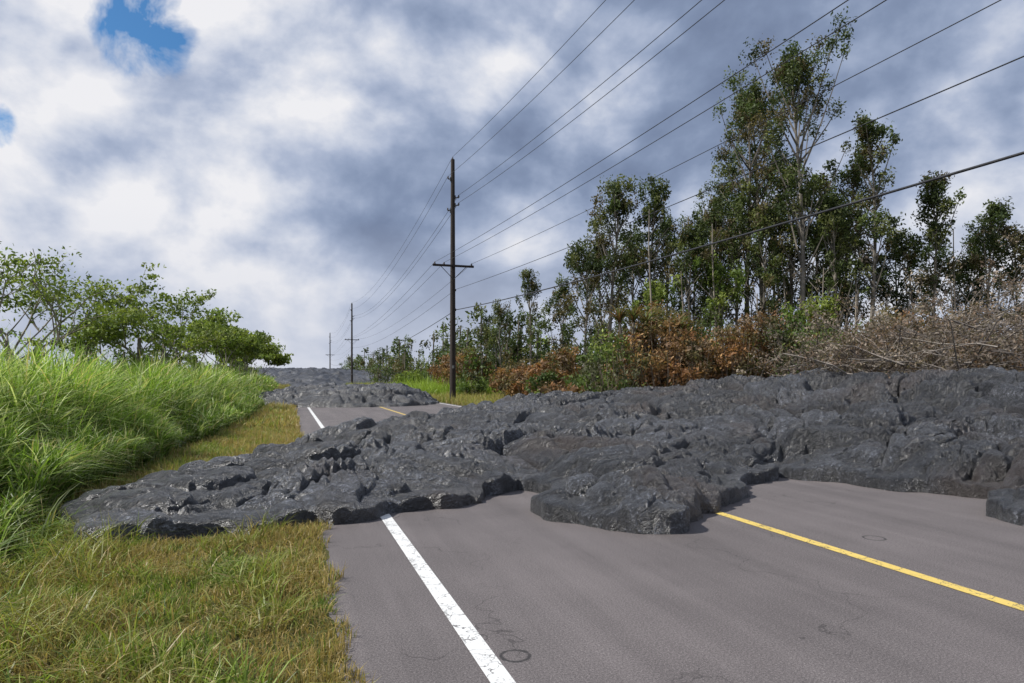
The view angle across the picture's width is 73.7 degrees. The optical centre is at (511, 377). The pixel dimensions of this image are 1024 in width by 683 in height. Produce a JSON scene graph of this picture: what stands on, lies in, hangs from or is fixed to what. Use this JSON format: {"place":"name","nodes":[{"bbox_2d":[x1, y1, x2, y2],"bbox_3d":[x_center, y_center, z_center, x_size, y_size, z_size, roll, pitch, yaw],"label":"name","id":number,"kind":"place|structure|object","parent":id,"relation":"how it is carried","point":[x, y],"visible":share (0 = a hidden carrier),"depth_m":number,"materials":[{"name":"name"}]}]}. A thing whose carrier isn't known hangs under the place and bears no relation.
{"place":"outdoors","nodes":[
{"label":"outdoors","id":0,"kind":"place"},
{"bbox_2d":[0,319,280,560],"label":"tall grass","id":1,"kind":"structure","parent":0,"point":[67,429],"depth_m":10.29,"materials":[{"name":"plant"}]},
{"bbox_2d":[0,382,621,682],"bbox_3d":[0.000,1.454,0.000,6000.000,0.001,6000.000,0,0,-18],"label":"ground","id":2,"kind":"structure","parent":0,"point":[326,551],"depth_m":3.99,"materials":[{"name":"plant"}]},
{"bbox_2d":[0,241,78,311],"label":"roadside tree","id":3,"kind":"object","parent":2,"relation":"on","point":[30,282],"visible":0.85,"depth_m":17.20,"materials":[{"name":"green plant"}]},
{"bbox_2d":[0,246,121,360],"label":"roadside tree","id":4,"kind":"object","parent":2,"relation":"on","point":[109,321],"visible":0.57,"depth_m":19.49,"materials":[{"name":"green plant"}]},
{"bbox_2d":[0,244,131,366],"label":"roadside tree","id":5,"kind":"object","parent":2,"relation":"on","point":[47,299],"visible":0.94,"depth_m":17.58,"materials":[{"name":"green plant"}]},
{"bbox_2d":[0,304,239,367],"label":"albizia tree","id":6,"kind":"object","parent":2,"relation":"on","point":[135,320],"visible":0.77,"depth_m":27.43,"materials":[{"name":"green plant"}]},
{"bbox_2d":[0,326,265,377],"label":"roadside hedge","id":7,"kind":"object","parent":2,"relation":"on","point":[161,347],"visible":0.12,"depth_m":30.88,"materials":[{"name":"green plant"}]},
{"bbox_2d":[62,262,250,366],"bbox_3d":[-19.464,-2.195,37.551,7.145,7.532,8.166,0,0,13],"label":"albizia tree","id":8,"kind":"object","parent":2,"relation":"on","point":[129,299],"visible":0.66,"depth_m":36.73,"materials":[{"name":"green plant"}]},
{"bbox_2d":[139,307,268,371],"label":"albizia tree","id":9,"kind":"object","parent":2,"relation":"on","point":[241,341],"visible":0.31,"depth_m":48.18,"materials":[{"name":"green plant"}]},
{"bbox_2d":[173,325,271,370],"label":"albizia tree","id":10,"kind":"object","parent":2,"relation":"on","point":[248,350],"visible":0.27,"depth_m":60.03,"materials":[{"name":"green plant"}]},
{"bbox_2d":[208,331,285,371],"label":"albizia tree","id":11,"kind":"object","parent":2,"relation":"on","point":[271,347],"visible":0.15,"depth_m":79.36,"materials":[{"name":"green plant"}]},
{"bbox_2d":[215,348,293,373],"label":"albizia tree","id":12,"kind":"object","parent":2,"relation":"on","point":[277,359],"visible":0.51,"depth_m":101.97,"materials":[{"name":"green plant"}]},
{"bbox_2d":[329,340,332,367],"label":"utility pole","id":13,"kind":"object","parent":2,"relation":"on","point":[330,356],"visible":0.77,"depth_m":194.49,"materials":[{"name":"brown wood"}]},
{"bbox_2d":[328,0,886,354],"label":"power line","id":14,"kind":"object","parent":13,"relation":"attached to","point":[682,124],"visible":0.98,"depth_m":14.93,"materials":[{"name":"metal"}]},
{"bbox_2d":[258,382,438,407],"bbox_3d":[-9.958,0.869,39.506,11.205,1.283,12.882,0,0,-18],"label":"lava flow","id":15,"kind":"object","parent":2,"relation":"on","point":[335,395],"visible":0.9,"depth_m":35.24,"materials":[{"name":"stone"}]},
{"bbox_2d":[345,303,358,382],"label":"utility pole","id":16,"kind":"object","parent":2,"relation":"on","point":[352,339],"visible":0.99,"depth_m":117.16,"materials":[{"name":"brown wood"}]},
{"bbox_2d":[393,371,422,384],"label":"green shrub","id":17,"kind":"object","parent":2,"relation":"on","point":[408,375],"visible":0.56,"depth_m":61.79,"materials":[{"name":"green plant"}]},
{"bbox_2d":[427,355,476,382],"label":"scorched shrub","id":18,"kind":"object","parent":2,"relation":"on","point":[433,370],"visible":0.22,"depth_m":58.11,"materials":[{"name":"brown plant"}]},
{"bbox_2d":[433,157,473,398],"bbox_3d":[-3.468,-5.595,40.003,2.450,14.690,0.410,0,0,-18],"label":"utility pole","id":19,"kind":"object","parent":2,"relation":"on","point":[452,265],"visible":0.97,"depth_m":39.90,"materials":[{"name":"brown wood"}]},
{"bbox_2d":[340,0,605,326],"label":"power line","id":20,"kind":"object","parent":19,"relation":"hanging from","point":[497,113],"visible":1,"depth_m":30.37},
{"bbox_2d":[332,0,633,337],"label":"power line","id":21,"kind":"object","parent":19,"relation":"hanging from","point":[518,113],"visible":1,"depth_m":26.52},
{"bbox_2d":[337,0,701,340],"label":"power line","id":22,"kind":"object","parent":19,"relation":"hanging from","point":[561,116],"visible":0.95,"depth_m":23.45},
{"bbox_2d":[344,0,724,335],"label":"power line","id":23,"kind":"object","parent":19,"relation":"hanging from","point":[579,115],"visible":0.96,"depth_m":22.21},
{"bbox_2d":[326,0,847,354],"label":"power line","id":24,"kind":"object","parent":19,"relation":"hanging from","point":[660,122],"visible":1,"depth_m":14.73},
{"bbox_2d":[334,0,1000,354],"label":"power line","id":25,"kind":"object","parent":19,"relation":"hanging from","point":[760,123],"visible":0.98,"depth_m":14.91,"materials":[{"name":"metal"}]},
{"bbox_2d":[343,56,1023,356],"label":"power line","id":26,"kind":"object","parent":19,"relation":"hanging from","point":[781,159],"visible":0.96,"depth_m":12.92,"materials":[{"name":"metal"}]},
{"bbox_2d":[345,151,1023,361],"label":"power line","id":27,"kind":"object","parent":19,"relation":"hanging from","point":[926,181],"visible":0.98,"depth_m":12.96,"materials":[{"name":"metal"}]},
{"bbox_2d":[438,347,492,387],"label":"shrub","id":28,"kind":"object","parent":2,"relation":"on","point":[445,365],"visible":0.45,"depth_m":53.02,"materials":[{"name":"brown plant"}]},
{"bbox_2d":[456,371,489,394],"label":"green shrub","id":29,"kind":"object","parent":2,"relation":"on","point":[476,385],"visible":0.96,"depth_m":48.29,"materials":[{"name":"green plant"}]},
{"bbox_2d":[473,314,505,361],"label":"ohia tree","id":30,"kind":"object","parent":2,"relation":"on","point":[487,322],"visible":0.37,"depth_m":54.66,"materials":[{"name":"green plant"}]},
{"bbox_2d":[483,299,516,373],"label":"ohia tree","id":31,"kind":"object","parent":2,"relation":"on","point":[499,312],"visible":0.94,"depth_m":49.86,"materials":[{"name":"green plant"}]},
{"bbox_2d":[489,355,532,396],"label":"scorched shrub","id":32,"kind":"object","parent":2,"relation":"on","point":[509,369],"visible":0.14,"depth_m":42.04,"materials":[{"name":"brown plant"}]},
{"bbox_2d":[489,368,538,395],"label":"scorched shrub","id":33,"kind":"object","parent":2,"relation":"on","point":[498,384],"visible":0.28,"depth_m":39.68,"materials":[{"name":"brown plant"}]},
{"bbox_2d":[500,364,540,396],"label":"scorched shrub","id":34,"kind":"object","parent":2,"relation":"on","point":[516,385],"visible":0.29,"depth_m":35.98,"materials":[{"name":"brown plant"}]},
{"bbox_2d":[513,268,547,365],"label":"ohia tree","id":35,"kind":"object","parent":2,"relation":"on","point":[530,283],"visible":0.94,"depth_m":44.80,"materials":[{"name":"green plant"}]},
{"bbox_2d":[55,365,1023,544],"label":"lava flow","id":36,"kind":"object","parent":2,"relation":"on","point":[675,459],"visible":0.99,"depth_m":9.22,"materials":[{"name":"stone"}]},
{"bbox_2d":[520,363,567,394],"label":"scorched shrub","id":37,"kind":"object","parent":2,"relation":"on","point":[552,370],"visible":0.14,"depth_m":31.67,"materials":[{"name":"brown plant"}]},
{"bbox_2d":[524,370,572,393],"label":"green shrub","id":38,"kind":"object","parent":2,"relation":"on","point":[544,377],"visible":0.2,"depth_m":30.37,"materials":[{"name":"green plant"}]},
{"bbox_2d":[534,348,581,373],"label":"scorched shrub","id":39,"kind":"object","parent":2,"relation":"on","point":[573,367],"visible":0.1,"depth_m":38.36,"materials":[{"name":"brown plant"}]},
{"bbox_2d":[536,272,580,369],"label":"ohia tree","id":40,"kind":"object","parent":2,"relation":"on","point":[556,295],"visible":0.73,"depth_m":35.94,"materials":[{"name":"green plant"}]},
{"bbox_2d":[531,346,590,390],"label":"scorched shrub","id":41,"kind":"object","parent":2,"relation":"on","point":[564,357],"visible":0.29,"depth_m":33.18,"materials":[{"name":"brown plant"}]},
{"bbox_2d":[340,302,783,392],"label":"distant treeline","id":42,"kind":"object","parent":2,"relation":"on","point":[401,364],"visible":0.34,"depth_m":71.28,"materials":[{"name":"green plant"}]},
{"bbox_2d":[537,380,586,393],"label":"scorched shrub","id":43,"kind":"object","parent":2,"relation":"on","point":[550,388],"visible":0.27,"depth_m":27.29,"materials":[{"name":"brown plant"}]},
{"bbox_2d":[567,342,614,391],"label":"green shrub","id":44,"kind":"object","parent":2,"relation":"on","point":[579,358],"visible":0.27,"depth_m":27.63,"materials":[{"name":"green plant"}]},
{"bbox_2d":[558,235,625,367],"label":"ohia tree","id":45,"kind":"object","parent":2,"relation":"on","point":[590,285],"visible":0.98,"depth_m":29.70,"materials":[{"name":"green plant"}]},
{"bbox_2d":[564,227,628,343],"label":"ohia tree","id":46,"kind":"object","parent":2,"relation":"on","point":[601,303],"visible":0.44,"depth_m":32.49,"materials":[{"name":"green plant"}]},
{"bbox_2d":[572,328,654,392],"bbox_3d":[3.506,-0.082,23.527,3.051,3.298,3.365,0,0,2],"label":"green shrub","id":47,"kind":"object","parent":2,"relation":"on","point":[603,355],"visible":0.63,"depth_m":23.04,"materials":[{"name":"green plant"}]},
{"bbox_2d":[585,173,650,382],"bbox_3d":[4.396,-3.709,30.026,2.647,10.521,2.642,0,0,-18],"label":"ohia tree","id":48,"kind":"object","parent":2,"relation":"on","point":[616,205],"visible":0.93,"depth_m":29.75,"materials":[{"name":"green plant"}]},
{"bbox_2d":[602,224,656,331],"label":"ohia tree","id":49,"kind":"object","parent":2,"relation":"on","point":[631,291],"visible":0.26,"depth_m":33.76,"materials":[{"name":"green plant"}]},
{"bbox_2d":[598,300,663,384],"bbox_3d":[4.236,-0.605,25.037,3.160,4.324,3.071,0,0,37],"label":"pandanus plant","id":50,"kind":"object","parent":2,"relation":"on","point":[634,314],"visible":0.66,"depth_m":24.57,"materials":[{"name":"green plant"}]},
{"bbox_2d":[604,350,681,389],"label":"scorched shrub","id":51,"kind":"object","parent":2,"relation":"on","point":[669,367],"visible":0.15,"depth_m":23.07,"materials":[{"name":"brown plant"}]},
{"bbox_2d":[607,295,683,386],"bbox_3d":[4.912,-0.775,25.312,3.076,4.674,3.151,0,0,26],"label":"scorched shrub","id":52,"kind":"object","parent":2,"relation":"on","point":[656,314],"visible":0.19,"depth_m":24.70,"materials":[{"name":"brown plant"}]},
{"bbox_2d":[617,173,677,339],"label":"ohia tree","id":53,"kind":"object","parent":2,"relation":"on","point":[660,197],"visible":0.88,"depth_m":29.35,"materials":[{"name":"green plant"}]},
{"bbox_2d":[604,317,704,387],"bbox_3d":[5.466,-0.397,25.525,3.766,3.927,3.816,0,0,41],"label":"scorched shrub","id":54,"kind":"object","parent":2,"relation":"on","point":[652,322],"visible":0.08,"depth_m":24.76,"materials":[{"name":"brown plant"}]},
{"bbox_2d":[645,209,666,339],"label":"dead sapling","id":55,"kind":"object","parent":2,"relation":"on","point":[648,251],"visible":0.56,"depth_m":25.89,"materials":[{"name":"wood"}]},
{"bbox_2d":[622,313,694,385],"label":"shrub","id":56,"kind":"object","parent":2,"relation":"on","point":[662,322],"visible":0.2,"depth_m":25.05,"materials":[{"name":"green plant"}]},
{"bbox_2d":[626,274,692,341],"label":"young albizia tree","id":57,"kind":"object","parent":2,"relation":"on","point":[659,292],"visible":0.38,"depth_m":27.36,"materials":[{"name":"green plant"}]},
{"bbox_2d":[614,304,710,386],"bbox_3d":[5.158,-0.492,23.405,3.517,4.115,3.446,0,0,-18],"label":"scorched shrub","id":58,"kind":"object","parent":2,"relation":"on","point":[637,339],"visible":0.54,"depth_m":23.13,"materials":[{"name":"brown plant"}]},
{"bbox_2d":[643,210,689,334],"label":"ohia tree","id":59,"kind":"object","parent":2,"relation":"on","point":[673,239],"visible":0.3,"depth_m":33.87,"materials":[{"name":"green plant"}]},
{"bbox_2d":[638,346,716,385],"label":"scorched shrub","id":60,"kind":"object","parent":2,"relation":"on","point":[711,374],"visible":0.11,"depth_m":23.82,"materials":[{"name":"brown plant"}]},
{"bbox_2d":[649,307,707,360],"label":"pandanus plant","id":61,"kind":"object","parent":2,"relation":"on","point":[684,325],"visible":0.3,"depth_m":25.41,"materials":[{"name":"green plant"}]},
{"bbox_2d":[666,271,701,321],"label":"dead sapling","id":62,"kind":"object","parent":2,"relation":"on","point":[682,296],"visible":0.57,"depth_m":27.12,"materials":[{"name":"grey plant"}]},
{"bbox_2d":[645,327,725,386],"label":"scorched shrub","id":63,"kind":"object","parent":2,"relation":"on","point":[693,354],"visible":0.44,"depth_m":23.26,"materials":[{"name":"brown plant"}]},
{"bbox_2d":[663,216,726,348],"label":"ohia tree","id":64,"kind":"object","parent":2,"relation":"on","point":[689,236],"visible":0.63,"depth_m":27.76,"materials":[{"name":"green plant"}]},
{"bbox_2d":[671,210,719,343],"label":"ohia tree","id":65,"kind":"object","parent":2,"relation":"on","point":[706,294],"visible":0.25,"depth_m":29.86,"materials":[{"name":"green plant"}]},
{"bbox_2d":[674,304,735,374],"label":"green shrub","id":66,"kind":"object","parent":2,"relation":"on","point":[707,317],"visible":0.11,"depth_m":26.01,"materials":[{"name":"green plant"}]},
{"bbox_2d":[697,224,724,346],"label":"dead sapling","id":67,"kind":"object","parent":2,"relation":"on","point":[713,292],"visible":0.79,"depth_m":26.95,"materials":[{"name":"grey plant"}]},
{"bbox_2d":[697,199,736,359],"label":"ohia tree","id":68,"kind":"object","parent":2,"relation":"on","point":[710,221],"visible":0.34,"depth_m":31.81,"materials":[{"name":"green plant"}]},
{"bbox_2d":[690,250,746,348],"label":"young albizia tree","id":69,"kind":"object","parent":2,"relation":"on","point":[720,270],"visible":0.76,"depth_m":27.09,"materials":[{"name":"green plant"}]},
{"bbox_2d":[691,165,745,344],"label":"ohia tree","id":70,"kind":"object","parent":2,"relation":"on","point":[720,198],"visible":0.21,"depth_m":33.47,"materials":[{"name":"green plant"}]},
{"bbox_2d":[691,315,773,379],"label":"scorched shrub","id":71,"kind":"object","parent":2,"relation":"on","point":[734,350],"visible":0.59,"depth_m":23.90,"materials":[{"name":"brown plant"}]},
{"bbox_2d":[696,322,769,379],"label":"scorched shrub","id":72,"kind":"object","parent":2,"relation":"on","point":[723,343],"visible":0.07,"depth_m":25.66,"materials":[{"name":"brown plant"}]},
{"bbox_2d":[715,180,760,325],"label":"ohia tree","id":73,"kind":"object","parent":2,"relation":"on","point":[736,244],"visible":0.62,"depth_m":29.45,"materials":[{"name":"green plant"}]},
{"bbox_2d":[707,71,791,369],"bbox_3d":[10.389,-5.785,29.828,3.049,14.678,4.288,0,0,-18],"label":"ohia tree","id":74,"kind":"object","parent":2,"relation":"on","point":[753,192],"visible":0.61,"depth_m":29.69,"materials":[{"name":"green plant"}]},
{"bbox_2d":[710,65,793,335],"bbox_3d":[11.458,-6.532,31.924,4.210,16.173,4.593,0,0,-18],"label":"ohia tree","id":75,"kind":"object","parent":2,"relation":"on","point":[755,181],"visible":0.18,"depth_m":31.69,"materials":[{"name":"green plant"}]},
{"bbox_2d":[715,308,789,377],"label":"scorched shrub","id":76,"kind":"object","parent":2,"relation":"on","point":[750,327],"visible":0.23,"depth_m":24.86,"materials":[{"name":"brown plant"}]},
{"bbox_2d":[730,202,788,336],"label":"ohia tree","id":77,"kind":"object","parent":2,"relation":"on","point":[769,280],"visible":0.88,"depth_m":27.71,"materials":[{"name":"green plant"}]},
{"bbox_2d":[733,306,805,377],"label":"scorched shrub","id":78,"kind":"object","parent":2,"relation":"on","point":[764,324],"visible":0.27,"depth_m":24.66,"materials":[{"name":"brown plant"}]},
{"bbox_2d":[744,193,805,320],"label":"ohia tree","id":79,"kind":"object","parent":2,"relation":"on","point":[771,206],"visible":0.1,"depth_m":33.53,"materials":[{"name":"green plant"}]},
{"bbox_2d":[745,311,832,376],"bbox_3d":[9.969,-0.417,24.449,3.317,3.963,3.231,0,0,-18],"label":"green shrub","id":80,"kind":"object","parent":2,"relation":"on","point":[774,339],"visible":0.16,"depth_m":24.19,"materials":[{"name":"green plant"}]},
{"bbox_2d":[764,150,825,313],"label":"ohia tree","id":81,"kind":"object","parent":2,"relation":"on","point":[791,251],"visible":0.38,"depth_m":29.64,"materials":[{"name":"green plant"}]},
{"bbox_2d":[737,6,857,313],"bbox_3d":[11.287,-6.385,27.935,4.786,15.877,4.413,0,0,2],"label":"ohia tree","id":82,"kind":"object","parent":2,"relation":"on","point":[789,73],"visible":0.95,"depth_m":27.58,"materials":[{"name":"green plant"}]},
{"bbox_2d":[754,315,842,377],"bbox_3d":[10.195,-0.336,24.380,3.314,3.799,3.607,0,0,-18],"label":"green shrub","id":83,"kind":"object","parent":2,"relation":"on","point":[785,337],"visible":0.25,"depth_m":23.94,"materials":[{"name":"green plant"}]},
{"bbox_2d":[580,315,1023,385],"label":"understorey trees","id":84,"kind":"object","parent":2,"relation":"on","point":[597,336],"depth_m":36.16,"materials":[{"name":"green plant"}]},
{"bbox_2d":[774,289,840,345],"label":"young albizia tree","id":85,"kind":"object","parent":2,"relation":"on","point":[825,304],"visible":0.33,"depth_m":26.09,"materials":[{"name":"green plant"}]},
{"bbox_2d":[787,160,850,307],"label":"ohia tree","id":86,"kind":"object","parent":2,"relation":"on","point":[819,254],"visible":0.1,"depth_m":30.95,"materials":[{"name":"green plant"}]},
{"bbox_2d":[793,200,876,339],"bbox_3d":[13.766,-3.030,29.088,2.540,9.164,2.849,0,0,-18],"label":"ohia tree","id":87,"kind":"object","parent":2,"relation":"on","point":[837,241],"visible":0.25,"depth_m":28.69,"materials":[{"name":"green plant"}]},
{"bbox_2d":[810,177,870,338],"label":"ohia tree","id":88,"kind":"object","parent":2,"relation":"on","point":[832,281],"visible":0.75,"depth_m":27.44,"materials":[{"name":"green plant"}]},
{"bbox_2d":[809,142,889,337],"bbox_3d":[14.613,-4.420,29.918,2.862,11.946,3.244,0,0,-18],"label":"ohia tree","id":89,"kind":"object","parent":2,"relation":"on","point":[853,177],"visible":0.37,"depth_m":29.80,"materials":[{"name":"green plant"}]},
{"bbox_2d":[841,229,875,325],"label":"dead sapling","id":90,"kind":"object","parent":2,"relation":"on","point":[855,302],"visible":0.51,"depth_m":27.03,"materials":[{"name":"wood"}]},
{"bbox_2d":[839,108,905,331],"bbox_3d":[14.248,-4.456,26.703,2.322,12.017,2.488,0,0,-18],"label":"ohia tree","id":91,"kind":"object","parent":2,"relation":"on","point":[869,133],"visible":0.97,"depth_m":26.68,"materials":[{"name":"green plant"}]},
{"bbox_2d":[736,226,1023,377],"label":"dead brush pile","id":92,"kind":"object","parent":2,"relation":"on","point":[973,348],"visible":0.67,"depth_m":16.92,"materials":[{"name":"wood"}]},
{"bbox_2d":[861,224,927,329],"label":"ohia tree","id":93,"kind":"object","parent":2,"relation":"on","point":[884,286],"visible":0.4,"depth_m":31.09,"materials":[{"name":"green plant"}]},
{"bbox_2d":[854,299,947,372],"bbox_3d":[14.297,-0.686,25.288,3.721,4.498,3.671,0,0,18],"label":"scorched shrub","id":94,"kind":"object","parent":2,"relation":"on","point":[890,314],"visible":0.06,"depth_m":25.22,"materials":[{"name":"brown plant"}]},
{"bbox_2d":[885,231,942,333],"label":"ohia tree","id":95,"kind":"object","parent":2,"relation":"on","point":[911,257],"visible":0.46,"depth_m":29.47,"materials":[{"name":"green plant"}]},
{"bbox_2d":[907,170,966,321],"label":"ohia tree","id":96,"kind":"object","parent":2,"relation":"on","point":[933,197],"visible":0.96,"depth_m":26.73,"materials":[{"name":"green plant"}]},
{"bbox_2d":[920,229,994,332],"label":"ohia tree","id":97,"kind":"object","parent":2,"relation":"on","point":[970,249],"visible":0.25,"depth_m":29.62,"materials":[{"name":"green plant"}]},
{"bbox_2d":[948,230,968,314],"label":"dead sapling","id":98,"kind":"object","parent":2,"relation":"on","point":[955,297],"visible":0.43,"depth_m":27.92,"materials":[{"name":"wood"}]},
{"bbox_2d":[953,196,1023,336],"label":"ohia tree","id":99,"kind":"object","parent":2,"relation":"on","point":[998,213],"visible":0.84,"depth_m":27.82,"materials":[{"name":"green plant"}]},
{"bbox_2d":[977,221,1023,365],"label":"ohia tree","id":100,"kind":"object","parent":2,"relation":"on","point":[1020,258],"visible":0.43,"depth_m":27.83,"materials":[{"name":"green plant"}]},
{"bbox_2d":[190,367,431,386],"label":"lava field","id":101,"kind":"structure","parent":0,"point":[294,376],"depth_m":123.04,"materials":[{"name":"stone"}]},
{"bbox_2d":[346,370,513,405],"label":"verge grass","id":102,"kind":"structure","parent":0,"point":[436,390],"depth_m":48.09,"materials":[{"name":"plant"}]},
{"bbox_2d":[0,0,1023,376],"label":"sky","id":103,"kind":"structure","parent":0,"point":[277,157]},
{"bbox_2d":[295,402,1023,682],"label":"road","id":104,"kind":"structure","parent":0,"point":[712,598],"depth_m":4.61,"materials":[{"name":"asphalt"}]},
{"bbox_2d":[307,407,515,682],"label":"white edge line","id":105,"kind":"object","parent":104,"relation":"on","point":[492,667],"visible":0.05,"depth_m":4.21,"materials":[{"name":"paint"}]},
{"bbox_2d":[381,407,1023,610],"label":"yellow centre line","id":106,"kind":"object","parent":104,"relation":"on","point":[946,584],"visible":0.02,"depth_m":5.26,"materials":[{"name":"paint"}]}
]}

